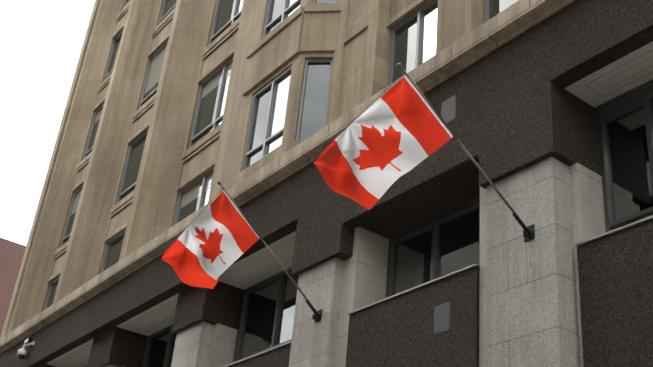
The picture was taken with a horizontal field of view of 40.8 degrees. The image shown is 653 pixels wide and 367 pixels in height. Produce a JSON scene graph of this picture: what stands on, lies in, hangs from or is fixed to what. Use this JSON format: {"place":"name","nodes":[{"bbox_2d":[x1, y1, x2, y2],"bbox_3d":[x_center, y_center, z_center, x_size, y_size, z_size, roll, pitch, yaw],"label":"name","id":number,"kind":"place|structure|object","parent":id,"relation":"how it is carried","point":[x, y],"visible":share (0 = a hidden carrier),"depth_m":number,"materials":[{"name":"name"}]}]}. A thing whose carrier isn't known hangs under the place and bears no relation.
{"place":"outdoors","nodes":[
{"label":"outdoors","id":0,"kind":"place"},
{"bbox_2d":[0,0,95,245],"label":"sky","id":1,"kind":"structure","parent":0,"point":[41,41],"materials":[{"name":"white"}]},
{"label":"pavement","id":2,"kind":"structure","parent":0,"visible":0},
{"bbox_2d":[0,238,25,336],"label":"brick building","id":3,"kind":"structure","parent":2,"relation":"on","point":[11,255],"depth_m":46.82,"materials":[{"name":"red brick"}]},
{"bbox_2d":[105,157,579,366],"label":"pillars","id":4,"kind":"structure","parent":2,"relation":"on","point":[530,323],"depth_m":10.33,"materials":[{"name":"grey stone"}]},
{"bbox_2d":[191,181,321,322],"bbox_3d":[-1.143,1.176,13.477,2.055,1.616,1.057,24,-34,-29],"label":"flag pole","id":5,"kind":"object","parent":4,"relation":"attached to","point":[316,316],"visible":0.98,"depth_m":13.21,"materials":[{"name":"black metal"}]},
{"bbox_2d":[161,191,258,288],"bbox_3d":[-1.722,0.956,13.702,1.050,0.903,1.778,24,-34,-29],"label":"canadian flag","id":6,"kind":"object","parent":5,"relation":"attached to","point":[214,241],"visible":1,"depth_m":13.54,"materials":[{"name":"red fabric"}]},
{"bbox_2d":[0,0,652,366],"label":"cladding","id":7,"kind":"structure","parent":4,"relation":"on","point":[519,107],"depth_m":11.65,"materials":[{"name":"brown stone"}]},
{"bbox_2d":[17,338,34,358],"bbox_3d":[-8.324,4.571,24.279,0.265,0.538,0.565,24,-34,-29],"label":"security camera","id":8,"kind":"object","parent":7,"relation":"attached to","point":[22,353],"visible":1,"depth_m":24.27,"materials":[{"name":"white plastic"}]},
{"bbox_2d":[0,0,483,338],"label":"stone facade","id":9,"kind":"structure","parent":7,"relation":"on","point":[351,38],"depth_m":23.07,"materials":[{"name":"stone"}]},
{"bbox_2d":[49,0,430,282],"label":"stone spandrels","id":10,"kind":"object","parent":9,"relation":"attached to","point":[199,161],"visible":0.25,"depth_m":23.10,"materials":[{"name":"stone"}]},
{"bbox_2d":[43,0,488,310],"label":"window frames","id":11,"kind":"structure","parent":9,"relation":"attached to","point":[272,83],"depth_m":19.45,"materials":[{"name":"grey"}]},
{"bbox_2d":[46,0,518,308],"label":"window panes","id":12,"kind":"structure","parent":11,"relation":"in","point":[314,103],"depth_m":17.81,"materials":[{"name":"glass"}]},
{"bbox_2d":[202,0,437,206],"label":"window glass","id":13,"kind":"object","parent":11,"relation":"in","point":[429,33],"visible":0.04,"depth_m":16.99,"materials":[{"name":"glass"}]},
{"bbox_2d":[71,46,232,214],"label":"window blinds","id":14,"kind":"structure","parent":13,"relation":"attached to","point":[192,194],"depth_m":22.88,"materials":[{"name":"grey fabric"}]},
{"bbox_2d":[0,0,574,353],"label":"cornice","id":15,"kind":"structure","parent":7,"relation":"on","point":[511,22],"depth_m":14.93,"materials":[{"name":"stone"}]},
{"bbox_2d":[46,41,652,366],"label":"bay soffits","id":16,"kind":"object","parent":7,"relation":"on","point":[580,90],"visible":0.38,"depth_m":16.30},
{"bbox_2d":[53,49,652,366],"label":"ceiling grooves","id":17,"kind":"object","parent":16,"relation":"attached to","point":[295,236],"visible":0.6,"depth_m":16.02,"materials":[{"name":"grey"}]},
{"bbox_2d":[223,215,652,366],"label":"window ledges","id":18,"kind":"object","parent":7,"relation":"on","point":[477,265],"visible":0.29,"depth_m":11.51,"materials":[{"name":"grey stone"}]},
{"bbox_2d":[434,96,454,333],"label":"repair plates","id":19,"kind":"object","parent":7,"relation":"attached to","point":[442,311],"visible":0.93,"depth_m":11.27,"materials":[{"name":"grey metal"}]},
{"bbox_2d":[434,95,455,334],"bbox_3d":[1.597,0.338,11.783,0.186,3.374,0.534,3,-29,5],"label":"plate sealant","id":20,"kind":"object","parent":7,"relation":"attached to","point":[448,302],"visible":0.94,"depth_m":11.30,"materials":[{"name":"grey"}]},
{"bbox_2d":[122,163,605,366],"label":"pillar sides","id":21,"kind":"object","parent":4,"relation":"on","point":[364,281],"visible":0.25,"depth_m":12.90,"materials":[{"name":"grey stone"}]},
{"bbox_2d":[86,79,652,366],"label":"window frames","id":22,"kind":"structure","parent":21,"relation":"attached to","point":[626,102],"depth_m":11.15,"materials":[{"name":"grey metal"}]},
{"bbox_2d":[145,100,652,366],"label":"window glass","id":23,"kind":"object","parent":21,"relation":"attached to","point":[631,192],"visible":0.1,"depth_m":12.82,"materials":[{"name":"glass"}]},
{"bbox_2d":[350,63,534,241],"bbox_3d":[1.315,-0.198,10.413,2.142,1.463,1.057,24,-34,-29],"label":"flag pole","id":24,"kind":"object","parent":4,"relation":"attached to","point":[528,233],"visible":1,"depth_m":10.16,"materials":[{"name":"black metal"}]},
{"bbox_2d":[313,75,452,209],"bbox_3d":[0.710,-0.356,10.587,1.000,0.925,1.777,24,-34,-29],"label":"canadian flag","id":25,"kind":"object","parent":24,"relation":"attached to","point":[372,154],"visible":1,"depth_m":10.49,"materials":[{"name":"red fabric"}]}
]}

